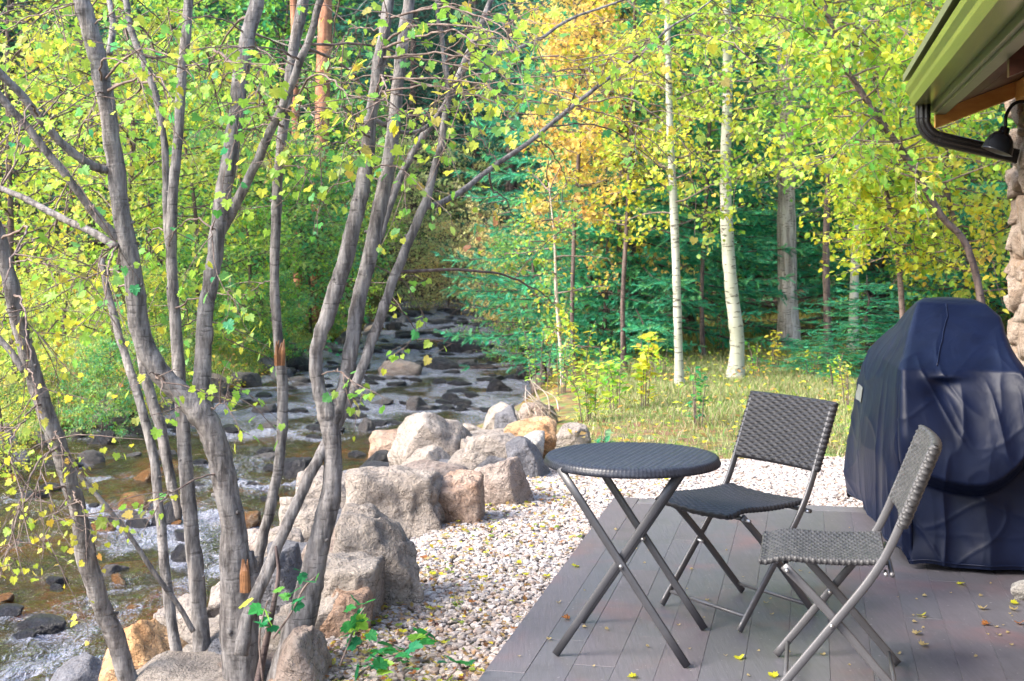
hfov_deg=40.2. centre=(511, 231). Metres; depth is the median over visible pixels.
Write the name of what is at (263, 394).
stream stone
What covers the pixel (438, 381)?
stream stone
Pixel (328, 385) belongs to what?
stream stone
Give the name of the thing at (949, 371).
covered grill
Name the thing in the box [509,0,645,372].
orange tree
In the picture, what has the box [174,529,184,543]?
stream stone
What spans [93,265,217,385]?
alder bush
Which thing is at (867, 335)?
spruce tree
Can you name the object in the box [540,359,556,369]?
shore stone
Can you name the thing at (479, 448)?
boulder
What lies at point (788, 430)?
folding chair
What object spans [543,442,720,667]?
bistro table
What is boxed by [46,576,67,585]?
stream stone
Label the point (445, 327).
stream stone
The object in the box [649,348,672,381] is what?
leafy plant
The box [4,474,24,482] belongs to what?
stream stone
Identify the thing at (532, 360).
leafy plant
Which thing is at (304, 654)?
boulder
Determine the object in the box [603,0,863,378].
aspen tree
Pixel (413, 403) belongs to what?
stream stone
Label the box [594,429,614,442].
leafy plant
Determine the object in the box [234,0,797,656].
maple tree
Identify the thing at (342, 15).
conifer tree
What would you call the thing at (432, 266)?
bush
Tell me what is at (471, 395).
stream stone
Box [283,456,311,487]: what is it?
stream stone
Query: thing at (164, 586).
dead branch
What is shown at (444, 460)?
bank stone
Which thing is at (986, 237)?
maple tree
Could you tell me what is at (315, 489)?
boulder
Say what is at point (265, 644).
dead branch
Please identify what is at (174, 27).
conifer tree
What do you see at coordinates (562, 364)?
leafy plant
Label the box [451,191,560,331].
bush
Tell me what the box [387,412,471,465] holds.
boulder
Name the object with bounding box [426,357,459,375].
stream stone
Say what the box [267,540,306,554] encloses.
bank stone
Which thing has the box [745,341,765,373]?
leafy plant
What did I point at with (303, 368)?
stream stone
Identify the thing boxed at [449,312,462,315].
stream stone
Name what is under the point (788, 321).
pine tree
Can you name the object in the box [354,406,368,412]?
stream stone
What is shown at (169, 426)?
stream stone
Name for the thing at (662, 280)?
spruce tree
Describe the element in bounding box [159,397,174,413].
shore stone
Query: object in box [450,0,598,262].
conifer tree
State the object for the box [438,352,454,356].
stream stone
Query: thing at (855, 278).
aspen tree
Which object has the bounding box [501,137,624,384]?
aspen tree
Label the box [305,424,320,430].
stream stone
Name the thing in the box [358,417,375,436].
stream stone
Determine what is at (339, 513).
bank stone
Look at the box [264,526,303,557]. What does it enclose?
boulder
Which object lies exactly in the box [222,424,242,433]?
stream stone
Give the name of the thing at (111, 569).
stream stone
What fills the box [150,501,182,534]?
stream stone
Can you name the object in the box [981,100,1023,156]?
wall lamp
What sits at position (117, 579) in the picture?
stream stone
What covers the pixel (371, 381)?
stream stone
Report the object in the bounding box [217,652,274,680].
bank stone
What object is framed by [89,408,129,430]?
stream stone
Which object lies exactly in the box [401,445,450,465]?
boulder
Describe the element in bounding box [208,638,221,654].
boulder
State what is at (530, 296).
bush
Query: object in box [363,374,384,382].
stream stone
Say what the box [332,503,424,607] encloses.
boulder
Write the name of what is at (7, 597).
stream stone
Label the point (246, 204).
bush
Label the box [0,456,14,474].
stream stone
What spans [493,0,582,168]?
conifer tree
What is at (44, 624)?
stream stone
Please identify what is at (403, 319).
shore stone
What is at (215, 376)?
stream stone
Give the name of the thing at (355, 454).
stream stone
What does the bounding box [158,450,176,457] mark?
stream stone
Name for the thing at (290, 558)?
boulder
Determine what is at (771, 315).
grass
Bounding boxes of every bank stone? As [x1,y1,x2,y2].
[135,650,264,680]
[181,617,218,643]
[182,644,193,652]
[206,615,287,652]
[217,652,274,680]
[262,627,282,644]
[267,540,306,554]
[279,602,291,615]
[301,527,334,561]
[335,509,341,524]
[403,460,468,475]
[439,459,449,462]
[447,448,477,469]
[470,428,503,434]
[477,456,506,466]
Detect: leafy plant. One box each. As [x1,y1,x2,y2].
[519,309,560,395]
[551,334,575,395]
[552,303,596,384]
[564,361,606,421]
[593,347,631,410]
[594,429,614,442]
[630,331,666,408]
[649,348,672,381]
[683,366,711,424]
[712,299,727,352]
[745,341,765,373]
[765,329,786,368]
[801,346,825,375]
[824,353,847,385]
[831,356,854,407]
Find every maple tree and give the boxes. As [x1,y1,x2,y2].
[0,0,125,315]
[0,0,206,341]
[0,0,209,381]
[0,0,272,367]
[0,0,480,680]
[0,220,152,680]
[0,253,194,650]
[0,266,80,475]
[33,0,292,651]
[57,74,242,309]
[72,0,352,337]
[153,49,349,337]
[186,0,415,629]
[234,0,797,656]
[235,0,593,680]
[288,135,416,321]
[517,0,813,308]
[669,0,1014,303]
[736,0,938,360]
[765,100,1004,318]
[795,0,1015,320]
[818,0,1012,313]
[905,8,1017,324]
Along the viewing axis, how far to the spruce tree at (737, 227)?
19.43 m
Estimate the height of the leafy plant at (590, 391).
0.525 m
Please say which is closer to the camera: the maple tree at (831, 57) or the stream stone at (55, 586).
the stream stone at (55, 586)
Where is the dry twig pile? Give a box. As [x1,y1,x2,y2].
[523,378,559,420]
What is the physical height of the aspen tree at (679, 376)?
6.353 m
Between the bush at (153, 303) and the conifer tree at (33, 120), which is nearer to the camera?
the bush at (153, 303)
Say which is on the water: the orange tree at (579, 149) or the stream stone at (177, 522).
the stream stone at (177, 522)
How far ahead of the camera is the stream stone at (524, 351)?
22.05 m
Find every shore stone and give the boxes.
[0,422,13,434]
[0,435,18,454]
[11,450,30,467]
[95,398,122,411]
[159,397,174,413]
[256,357,286,372]
[270,366,293,382]
[286,343,303,355]
[334,331,345,341]
[395,315,408,322]
[532,373,549,391]
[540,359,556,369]
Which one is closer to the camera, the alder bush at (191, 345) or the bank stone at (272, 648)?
the bank stone at (272, 648)
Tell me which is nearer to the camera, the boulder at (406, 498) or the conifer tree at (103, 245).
the boulder at (406, 498)
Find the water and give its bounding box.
[0,292,549,680]
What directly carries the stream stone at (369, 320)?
on the water
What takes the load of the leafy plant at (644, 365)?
on the ground at (564, 402)
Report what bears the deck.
on the ground at (564, 402)
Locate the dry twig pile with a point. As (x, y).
(544, 407)
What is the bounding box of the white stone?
[1010,580,1023,599]
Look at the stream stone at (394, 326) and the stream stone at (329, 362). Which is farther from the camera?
the stream stone at (394, 326)
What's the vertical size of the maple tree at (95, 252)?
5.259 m
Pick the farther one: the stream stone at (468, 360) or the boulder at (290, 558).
the stream stone at (468, 360)
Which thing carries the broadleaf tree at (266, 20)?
on the ground at (564, 402)
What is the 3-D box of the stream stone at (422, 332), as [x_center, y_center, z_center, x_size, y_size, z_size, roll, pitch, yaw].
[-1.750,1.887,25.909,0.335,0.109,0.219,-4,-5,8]
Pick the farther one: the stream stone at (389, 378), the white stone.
the stream stone at (389, 378)
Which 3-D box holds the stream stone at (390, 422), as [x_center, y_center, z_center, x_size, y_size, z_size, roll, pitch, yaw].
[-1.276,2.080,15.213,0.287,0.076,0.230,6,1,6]
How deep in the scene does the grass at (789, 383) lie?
13.12 m
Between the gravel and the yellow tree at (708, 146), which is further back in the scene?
the yellow tree at (708, 146)
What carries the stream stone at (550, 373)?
on the water
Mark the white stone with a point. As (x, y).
(1017, 590)
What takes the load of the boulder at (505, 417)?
on the ground at (564, 402)
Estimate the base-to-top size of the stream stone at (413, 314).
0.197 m
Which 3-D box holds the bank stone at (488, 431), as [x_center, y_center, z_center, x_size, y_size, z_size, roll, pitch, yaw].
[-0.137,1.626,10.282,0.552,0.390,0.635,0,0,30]
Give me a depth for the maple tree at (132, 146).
16.90 m
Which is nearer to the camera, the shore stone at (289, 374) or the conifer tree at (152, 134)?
the shore stone at (289, 374)
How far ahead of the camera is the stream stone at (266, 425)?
14.87 m
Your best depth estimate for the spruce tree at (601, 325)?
16.76 m
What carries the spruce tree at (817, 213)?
on the ground at (564, 402)
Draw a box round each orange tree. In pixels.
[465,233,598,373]
[496,0,702,345]
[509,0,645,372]
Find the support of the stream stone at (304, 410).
on the water
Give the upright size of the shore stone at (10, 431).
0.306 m
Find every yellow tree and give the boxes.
[531,0,719,371]
[633,0,802,356]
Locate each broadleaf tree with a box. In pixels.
[87,0,345,263]
[174,0,412,302]
[301,84,420,298]
[493,4,741,262]
[681,0,886,279]
[796,0,1008,291]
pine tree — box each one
[220,0,404,324]
[236,0,356,306]
[688,1,872,349]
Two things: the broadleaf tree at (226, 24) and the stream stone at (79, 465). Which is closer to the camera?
the stream stone at (79, 465)
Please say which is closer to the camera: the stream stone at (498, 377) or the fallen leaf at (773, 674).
the fallen leaf at (773, 674)
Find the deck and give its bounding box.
[478,497,1023,680]
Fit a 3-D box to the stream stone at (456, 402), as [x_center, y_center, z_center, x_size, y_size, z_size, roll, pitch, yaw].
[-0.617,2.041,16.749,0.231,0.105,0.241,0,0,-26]
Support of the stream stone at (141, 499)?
on the water
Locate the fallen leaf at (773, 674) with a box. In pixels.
[768,671,778,676]
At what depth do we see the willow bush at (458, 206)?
36.45 m
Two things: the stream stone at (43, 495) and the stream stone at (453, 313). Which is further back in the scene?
the stream stone at (453, 313)
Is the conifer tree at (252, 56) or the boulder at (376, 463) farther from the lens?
the conifer tree at (252, 56)
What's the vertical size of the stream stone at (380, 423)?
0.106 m
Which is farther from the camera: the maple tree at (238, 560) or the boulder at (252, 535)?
the boulder at (252, 535)
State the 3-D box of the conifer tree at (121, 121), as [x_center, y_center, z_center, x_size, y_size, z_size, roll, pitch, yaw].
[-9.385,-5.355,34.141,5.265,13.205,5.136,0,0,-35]
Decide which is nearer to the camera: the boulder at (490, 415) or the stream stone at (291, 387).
the boulder at (490, 415)
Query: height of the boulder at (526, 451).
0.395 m
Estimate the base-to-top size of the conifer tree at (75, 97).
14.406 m
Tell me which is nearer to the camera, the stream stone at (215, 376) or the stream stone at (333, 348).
the stream stone at (215, 376)
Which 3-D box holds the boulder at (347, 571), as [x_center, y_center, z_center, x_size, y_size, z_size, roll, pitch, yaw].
[-0.655,1.452,5.569,0.284,0.337,0.300,0,0,0]
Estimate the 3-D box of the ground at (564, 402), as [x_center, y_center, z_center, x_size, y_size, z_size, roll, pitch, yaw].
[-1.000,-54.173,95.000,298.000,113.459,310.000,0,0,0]
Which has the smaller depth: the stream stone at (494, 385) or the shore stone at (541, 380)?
the shore stone at (541, 380)
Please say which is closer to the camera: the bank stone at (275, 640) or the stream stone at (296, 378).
the bank stone at (275, 640)
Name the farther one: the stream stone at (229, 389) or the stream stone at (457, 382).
the stream stone at (457, 382)
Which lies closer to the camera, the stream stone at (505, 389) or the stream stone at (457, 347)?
the stream stone at (505, 389)
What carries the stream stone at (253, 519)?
on the water
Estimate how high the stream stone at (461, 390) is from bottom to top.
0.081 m
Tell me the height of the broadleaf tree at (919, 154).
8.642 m
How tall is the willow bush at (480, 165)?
5.363 m
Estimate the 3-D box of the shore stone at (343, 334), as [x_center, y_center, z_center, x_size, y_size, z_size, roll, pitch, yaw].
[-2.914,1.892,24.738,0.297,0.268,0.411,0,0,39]
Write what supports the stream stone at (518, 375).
on the water
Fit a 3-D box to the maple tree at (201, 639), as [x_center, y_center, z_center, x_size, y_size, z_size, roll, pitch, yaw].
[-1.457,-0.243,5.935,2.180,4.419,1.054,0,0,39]
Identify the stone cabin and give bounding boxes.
[903,0,1023,365]
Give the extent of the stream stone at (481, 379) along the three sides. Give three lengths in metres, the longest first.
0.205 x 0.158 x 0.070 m
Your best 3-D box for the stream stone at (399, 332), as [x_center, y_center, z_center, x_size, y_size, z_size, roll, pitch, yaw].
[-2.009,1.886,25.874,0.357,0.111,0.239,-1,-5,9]
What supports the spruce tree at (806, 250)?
on the ground at (564, 402)
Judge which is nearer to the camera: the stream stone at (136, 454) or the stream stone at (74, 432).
the stream stone at (136, 454)
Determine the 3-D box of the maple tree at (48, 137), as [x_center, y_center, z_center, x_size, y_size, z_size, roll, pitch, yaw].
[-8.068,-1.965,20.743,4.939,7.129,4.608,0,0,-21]
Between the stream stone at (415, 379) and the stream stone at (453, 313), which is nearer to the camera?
the stream stone at (415, 379)
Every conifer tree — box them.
[0,0,72,234]
[0,0,104,269]
[0,0,112,243]
[0,0,162,273]
[0,6,65,211]
[19,1,155,255]
[20,1,203,238]
[25,0,139,211]
[25,21,143,246]
[53,0,155,261]
[62,0,266,271]
[93,0,229,264]
[136,0,347,280]
[137,2,339,237]
[201,1,394,280]
[226,0,401,154]
[271,1,345,242]
[272,0,370,93]
[308,0,466,285]
[329,0,440,268]
[346,0,398,36]
[351,0,486,100]
[352,0,485,301]
[357,0,482,182]
[387,0,530,289]
[397,8,505,228]
[400,0,534,298]
[416,0,572,295]
[424,0,524,44]
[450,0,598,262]
[484,0,566,98]
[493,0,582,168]
[502,1,576,254]
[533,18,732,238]
[713,3,832,222]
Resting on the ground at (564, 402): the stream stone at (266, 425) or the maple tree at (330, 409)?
the maple tree at (330, 409)
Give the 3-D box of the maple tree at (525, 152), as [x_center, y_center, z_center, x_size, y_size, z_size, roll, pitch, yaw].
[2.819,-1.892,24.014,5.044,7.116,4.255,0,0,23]
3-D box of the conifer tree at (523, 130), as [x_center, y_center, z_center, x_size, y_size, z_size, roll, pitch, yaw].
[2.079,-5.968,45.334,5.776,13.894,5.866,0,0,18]
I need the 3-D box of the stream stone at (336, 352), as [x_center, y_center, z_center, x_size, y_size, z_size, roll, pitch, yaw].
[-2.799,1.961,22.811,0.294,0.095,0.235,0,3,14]
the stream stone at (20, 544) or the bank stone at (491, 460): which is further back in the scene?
the stream stone at (20, 544)
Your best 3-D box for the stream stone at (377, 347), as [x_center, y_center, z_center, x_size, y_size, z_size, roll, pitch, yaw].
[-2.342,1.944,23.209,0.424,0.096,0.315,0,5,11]
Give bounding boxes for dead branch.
[75,469,195,632]
[254,546,280,680]
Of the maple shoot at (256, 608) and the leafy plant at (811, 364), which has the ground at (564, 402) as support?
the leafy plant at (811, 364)
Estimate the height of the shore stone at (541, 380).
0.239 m
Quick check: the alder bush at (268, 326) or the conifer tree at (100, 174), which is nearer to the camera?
the alder bush at (268, 326)
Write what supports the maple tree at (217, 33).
on the ground at (564, 402)
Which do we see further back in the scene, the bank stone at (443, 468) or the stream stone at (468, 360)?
the stream stone at (468, 360)
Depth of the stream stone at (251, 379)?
18.59 m
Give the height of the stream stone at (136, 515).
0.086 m
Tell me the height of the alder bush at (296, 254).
3.887 m
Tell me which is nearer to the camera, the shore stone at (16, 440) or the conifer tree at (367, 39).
the shore stone at (16, 440)
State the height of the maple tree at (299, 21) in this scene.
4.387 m
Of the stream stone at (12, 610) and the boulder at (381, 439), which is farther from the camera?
the boulder at (381, 439)
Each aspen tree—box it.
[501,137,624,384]
[576,0,798,386]
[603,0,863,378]
[794,0,952,352]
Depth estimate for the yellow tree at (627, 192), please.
15.47 m
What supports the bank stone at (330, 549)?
on the ground at (564, 402)
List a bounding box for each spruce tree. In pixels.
[429,0,773,327]
[430,0,837,379]
[502,165,707,368]
[528,0,847,342]
[570,0,934,313]
[724,0,1012,332]
[748,0,1014,311]
[748,278,920,377]
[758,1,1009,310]
[830,0,1015,344]
[895,104,1016,326]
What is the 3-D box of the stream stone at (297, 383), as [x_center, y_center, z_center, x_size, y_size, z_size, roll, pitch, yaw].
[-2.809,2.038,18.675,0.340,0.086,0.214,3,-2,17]
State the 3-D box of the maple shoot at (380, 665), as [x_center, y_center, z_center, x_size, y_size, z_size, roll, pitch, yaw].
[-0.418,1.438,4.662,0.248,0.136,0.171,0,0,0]
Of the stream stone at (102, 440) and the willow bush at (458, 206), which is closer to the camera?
the stream stone at (102, 440)
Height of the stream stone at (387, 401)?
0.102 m
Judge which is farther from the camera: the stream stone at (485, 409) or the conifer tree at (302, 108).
the conifer tree at (302, 108)
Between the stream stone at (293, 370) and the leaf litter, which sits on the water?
the stream stone at (293, 370)
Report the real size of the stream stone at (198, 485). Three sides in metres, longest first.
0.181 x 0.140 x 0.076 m
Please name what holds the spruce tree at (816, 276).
on the ground at (564, 402)
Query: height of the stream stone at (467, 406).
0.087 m
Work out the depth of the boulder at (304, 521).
8.27 m
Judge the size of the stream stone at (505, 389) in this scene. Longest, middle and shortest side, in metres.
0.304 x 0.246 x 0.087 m
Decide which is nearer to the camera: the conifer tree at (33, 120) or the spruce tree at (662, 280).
the spruce tree at (662, 280)
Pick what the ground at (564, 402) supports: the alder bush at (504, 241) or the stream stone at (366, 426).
the alder bush at (504, 241)
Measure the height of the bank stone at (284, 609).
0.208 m
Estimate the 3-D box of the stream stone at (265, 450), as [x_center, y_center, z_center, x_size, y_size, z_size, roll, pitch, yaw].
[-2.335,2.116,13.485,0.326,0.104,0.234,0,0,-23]
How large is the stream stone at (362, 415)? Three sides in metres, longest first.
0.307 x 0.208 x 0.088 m
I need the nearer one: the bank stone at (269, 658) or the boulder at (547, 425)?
the bank stone at (269, 658)
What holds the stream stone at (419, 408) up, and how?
on the water
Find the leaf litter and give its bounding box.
[0,290,871,680]
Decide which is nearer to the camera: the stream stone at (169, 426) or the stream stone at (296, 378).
the stream stone at (169, 426)
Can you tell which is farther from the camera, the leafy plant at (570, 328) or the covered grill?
the leafy plant at (570, 328)
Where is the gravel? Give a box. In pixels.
[268,456,862,680]
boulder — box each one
[50,652,102,680]
[99,618,187,680]
[153,593,190,636]
[207,581,220,617]
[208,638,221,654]
[247,528,258,550]
[259,542,302,615]
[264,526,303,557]
[275,625,331,680]
[279,497,340,541]
[295,465,345,508]
[315,592,338,629]
[319,587,373,642]
[321,551,384,625]
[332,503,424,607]
[338,465,444,538]
[359,461,389,467]
[368,429,397,457]
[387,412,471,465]
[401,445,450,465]
[438,469,484,524]
[460,436,469,448]
[463,423,481,430]
[463,432,516,463]
[474,456,534,505]
[482,402,518,428]
[494,404,517,428]
[504,416,556,458]
[505,436,549,477]
[518,402,557,421]
[524,430,544,456]
[554,422,590,448]
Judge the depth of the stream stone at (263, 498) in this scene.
11.27 m
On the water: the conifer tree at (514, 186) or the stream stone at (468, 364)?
the stream stone at (468, 364)
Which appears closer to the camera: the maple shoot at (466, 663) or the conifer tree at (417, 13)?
the maple shoot at (466, 663)
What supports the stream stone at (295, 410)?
on the water
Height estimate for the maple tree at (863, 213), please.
2.841 m
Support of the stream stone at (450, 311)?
on the water
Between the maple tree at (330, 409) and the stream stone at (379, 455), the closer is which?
the maple tree at (330, 409)
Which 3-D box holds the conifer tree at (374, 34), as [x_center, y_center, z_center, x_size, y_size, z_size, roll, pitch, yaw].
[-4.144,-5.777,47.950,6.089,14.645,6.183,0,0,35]
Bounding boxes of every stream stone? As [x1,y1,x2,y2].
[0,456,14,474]
[0,592,13,603]
[0,603,23,621]
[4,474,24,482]
[10,628,36,642]
[13,488,27,498]
[13,539,22,546]
[17,613,65,636]
[24,491,49,498]
[29,431,47,447]
[40,482,60,491]
[45,460,54,466]
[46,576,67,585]
[50,583,63,591]
[66,426,85,441]
[76,462,83,469]
[78,450,105,468]
[86,430,115,450]
[86,489,101,494]
[86,503,99,508]
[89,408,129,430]
[91,521,116,538]
[94,423,115,432]
[101,564,128,577]
[111,573,126,589]
[117,491,148,510]
[117,508,146,518]
[124,426,143,437]
[125,517,149,527]
[126,452,141,457]
[126,604,141,613]
[132,468,151,487]
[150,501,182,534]
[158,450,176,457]
[166,424,175,428]
[170,543,206,573]
[171,520,181,524]
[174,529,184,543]
[193,459,206,467]
[195,482,205,491]
[211,373,228,390]
[212,389,225,405]
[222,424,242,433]
[223,388,239,397]
[230,372,261,389]
[240,399,254,404]
[243,481,262,489]
[244,511,261,528]
[251,404,276,413]
[253,447,287,455]
[253,452,274,461]
[255,392,271,398]
[256,421,276,432]
[260,496,279,502]
[263,464,272,471]
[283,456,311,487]
[285,355,306,374]
[288,367,296,374]
[288,376,306,382]
[288,385,296,389]
[288,408,308,414]
[289,408,308,412]
[291,381,310,387]
[298,364,308,372]
[301,378,310,384]
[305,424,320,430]
[305,434,320,441]
[323,347,339,350]
[325,384,333,388]
[327,360,338,365]
[328,365,340,369]
[332,349,342,355]
[347,413,366,420]
[348,450,366,458]
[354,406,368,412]
[356,419,386,427]
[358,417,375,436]
[360,346,382,350]
[362,316,370,327]
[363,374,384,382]
[364,449,388,462]
[365,379,378,385]
[371,398,393,406]
[373,348,385,355]
[378,359,422,377]
[380,345,398,350]
[384,314,390,322]
[385,323,400,331]
[385,375,399,381]
[386,381,407,387]
[386,419,402,427]
[390,322,407,327]
[393,312,401,318]
[394,331,410,334]
[395,333,411,339]
[403,396,431,417]
[407,311,416,318]
[408,343,431,350]
[408,377,421,382]
[414,362,425,366]
[416,331,426,336]
[416,406,430,412]
[419,311,433,316]
[423,405,436,411]
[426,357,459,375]
[429,320,447,324]
[432,332,447,337]
[432,379,446,384]
[435,399,451,404]
[436,308,450,312]
[437,326,449,330]
[437,339,487,358]
[437,404,454,411]
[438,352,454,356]
[440,319,454,323]
[441,370,459,374]
[441,392,458,400]
[443,308,460,314]
[446,387,468,393]
[447,379,471,387]
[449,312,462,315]
[450,398,471,406]
[451,407,472,414]
[454,320,468,324]
[457,404,474,409]
[458,359,477,362]
[463,362,481,371]
[463,391,484,399]
[470,363,499,371]
[476,377,486,382]
[479,355,493,359]
[480,407,490,412]
[481,375,503,382]
[484,379,512,396]
[499,387,509,391]
[503,374,514,381]
[514,364,540,384]
[519,347,533,357]
[531,371,552,385]
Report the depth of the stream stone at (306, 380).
18.80 m
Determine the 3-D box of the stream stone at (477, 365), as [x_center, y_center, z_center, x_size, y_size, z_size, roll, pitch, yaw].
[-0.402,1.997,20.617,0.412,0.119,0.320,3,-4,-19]
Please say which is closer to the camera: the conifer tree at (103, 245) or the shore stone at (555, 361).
the shore stone at (555, 361)
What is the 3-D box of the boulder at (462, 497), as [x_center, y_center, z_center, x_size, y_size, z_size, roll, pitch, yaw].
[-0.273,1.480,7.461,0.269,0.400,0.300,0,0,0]
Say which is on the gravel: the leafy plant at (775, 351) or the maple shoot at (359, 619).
the maple shoot at (359, 619)
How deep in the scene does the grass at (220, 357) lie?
17.87 m
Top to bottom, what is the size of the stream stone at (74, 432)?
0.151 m
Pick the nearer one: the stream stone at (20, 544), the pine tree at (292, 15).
the stream stone at (20, 544)
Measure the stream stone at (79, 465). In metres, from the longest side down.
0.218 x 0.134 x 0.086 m
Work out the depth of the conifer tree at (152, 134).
34.60 m
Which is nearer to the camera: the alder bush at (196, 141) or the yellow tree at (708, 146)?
the yellow tree at (708, 146)
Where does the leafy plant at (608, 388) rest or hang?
on the ground at (564, 402)
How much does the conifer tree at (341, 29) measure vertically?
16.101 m
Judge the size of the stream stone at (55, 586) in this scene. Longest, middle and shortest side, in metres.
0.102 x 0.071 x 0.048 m
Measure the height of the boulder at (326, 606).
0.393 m
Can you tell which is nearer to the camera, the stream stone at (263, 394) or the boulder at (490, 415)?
the boulder at (490, 415)
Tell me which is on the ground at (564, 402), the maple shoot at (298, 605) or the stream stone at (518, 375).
the maple shoot at (298, 605)
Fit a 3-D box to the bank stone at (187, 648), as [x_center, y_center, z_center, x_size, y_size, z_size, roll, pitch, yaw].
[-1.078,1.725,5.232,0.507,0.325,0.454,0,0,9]
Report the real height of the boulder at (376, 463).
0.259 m
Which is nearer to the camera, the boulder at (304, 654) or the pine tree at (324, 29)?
the boulder at (304, 654)
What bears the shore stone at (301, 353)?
on the ground at (564, 402)
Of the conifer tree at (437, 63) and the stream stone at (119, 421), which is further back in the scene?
the conifer tree at (437, 63)
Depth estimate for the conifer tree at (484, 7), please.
61.81 m
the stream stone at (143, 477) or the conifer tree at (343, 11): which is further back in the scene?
the conifer tree at (343, 11)
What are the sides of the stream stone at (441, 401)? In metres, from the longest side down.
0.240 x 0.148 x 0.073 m
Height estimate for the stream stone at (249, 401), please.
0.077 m
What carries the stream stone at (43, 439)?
on the water
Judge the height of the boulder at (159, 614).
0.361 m
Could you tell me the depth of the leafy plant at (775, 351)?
15.69 m
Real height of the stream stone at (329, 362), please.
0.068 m
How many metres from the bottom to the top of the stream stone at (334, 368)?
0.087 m
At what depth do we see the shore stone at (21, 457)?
12.96 m
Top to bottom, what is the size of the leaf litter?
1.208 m
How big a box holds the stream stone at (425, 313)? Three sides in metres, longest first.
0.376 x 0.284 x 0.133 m
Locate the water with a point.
(486, 395)
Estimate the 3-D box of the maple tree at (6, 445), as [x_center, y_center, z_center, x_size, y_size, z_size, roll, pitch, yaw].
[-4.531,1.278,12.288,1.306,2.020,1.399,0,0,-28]
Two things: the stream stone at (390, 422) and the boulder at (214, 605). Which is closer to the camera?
the boulder at (214, 605)
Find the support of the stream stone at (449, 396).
on the water
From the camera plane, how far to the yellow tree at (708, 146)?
16.97 m
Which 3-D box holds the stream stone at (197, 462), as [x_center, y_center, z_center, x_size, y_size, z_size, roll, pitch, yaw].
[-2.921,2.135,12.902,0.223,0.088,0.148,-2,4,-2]
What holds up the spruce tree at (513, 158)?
on the ground at (564, 402)
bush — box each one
[39,327,158,459]
[89,267,195,415]
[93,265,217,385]
[132,85,345,317]
[149,236,258,349]
[151,120,366,356]
[212,129,399,340]
[234,267,319,360]
[326,139,462,308]
[335,118,488,307]
[383,135,562,307]
[387,191,512,312]
[424,193,550,322]
[450,224,583,366]
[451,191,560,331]
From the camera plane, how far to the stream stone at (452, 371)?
19.92 m
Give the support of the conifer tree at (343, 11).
on the ground at (564, 402)
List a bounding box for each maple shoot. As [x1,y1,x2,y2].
[239,587,300,680]
[272,568,318,638]
[339,595,377,665]
[353,640,422,680]
[370,627,438,668]
[437,655,474,679]
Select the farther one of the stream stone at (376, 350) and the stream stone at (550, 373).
the stream stone at (376, 350)
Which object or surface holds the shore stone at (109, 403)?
on the ground at (564, 402)
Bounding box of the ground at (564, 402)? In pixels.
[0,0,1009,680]
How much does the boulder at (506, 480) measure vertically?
0.411 m
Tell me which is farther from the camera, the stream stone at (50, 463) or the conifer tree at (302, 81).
the conifer tree at (302, 81)
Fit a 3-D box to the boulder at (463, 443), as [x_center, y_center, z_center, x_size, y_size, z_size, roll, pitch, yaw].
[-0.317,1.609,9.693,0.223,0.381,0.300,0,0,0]
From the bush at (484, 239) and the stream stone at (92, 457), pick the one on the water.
the stream stone at (92, 457)
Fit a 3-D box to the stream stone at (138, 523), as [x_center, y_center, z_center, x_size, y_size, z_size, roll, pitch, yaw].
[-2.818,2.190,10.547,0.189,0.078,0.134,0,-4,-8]
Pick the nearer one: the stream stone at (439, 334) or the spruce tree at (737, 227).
the spruce tree at (737, 227)
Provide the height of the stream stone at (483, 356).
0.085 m
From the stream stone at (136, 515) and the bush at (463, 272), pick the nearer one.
the stream stone at (136, 515)
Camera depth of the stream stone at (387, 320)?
28.90 m
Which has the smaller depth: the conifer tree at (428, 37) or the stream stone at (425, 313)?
the stream stone at (425, 313)
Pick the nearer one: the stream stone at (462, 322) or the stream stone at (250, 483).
the stream stone at (250, 483)
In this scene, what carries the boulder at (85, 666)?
on the bank stone
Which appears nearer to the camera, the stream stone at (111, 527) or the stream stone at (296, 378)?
the stream stone at (111, 527)
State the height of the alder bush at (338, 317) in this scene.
3.887 m
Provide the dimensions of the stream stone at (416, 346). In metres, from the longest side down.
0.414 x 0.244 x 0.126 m
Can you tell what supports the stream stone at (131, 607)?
on the water
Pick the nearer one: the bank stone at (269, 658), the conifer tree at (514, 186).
the bank stone at (269, 658)
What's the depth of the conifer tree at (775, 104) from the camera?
36.45 m
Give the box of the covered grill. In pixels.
[843,297,1023,569]
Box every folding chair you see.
[655,391,838,632]
[759,425,941,680]
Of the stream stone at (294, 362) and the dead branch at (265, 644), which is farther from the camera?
the stream stone at (294, 362)
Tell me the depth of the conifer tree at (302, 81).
46.74 m
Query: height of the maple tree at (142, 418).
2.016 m
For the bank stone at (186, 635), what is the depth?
5.63 m
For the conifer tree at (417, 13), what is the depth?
51.67 m
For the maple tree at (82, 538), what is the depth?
4.66 m
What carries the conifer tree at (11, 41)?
on the ground at (564, 402)
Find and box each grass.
[0,286,346,452]
[555,297,1007,358]
[560,344,863,459]
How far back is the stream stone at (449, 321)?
28.73 m
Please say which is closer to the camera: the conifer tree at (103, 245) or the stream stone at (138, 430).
the stream stone at (138, 430)
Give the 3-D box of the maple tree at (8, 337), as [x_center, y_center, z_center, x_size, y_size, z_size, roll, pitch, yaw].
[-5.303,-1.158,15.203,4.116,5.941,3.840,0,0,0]
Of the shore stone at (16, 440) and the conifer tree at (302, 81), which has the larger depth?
the conifer tree at (302, 81)
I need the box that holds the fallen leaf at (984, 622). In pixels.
[981,619,989,624]
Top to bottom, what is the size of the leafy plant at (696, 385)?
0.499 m

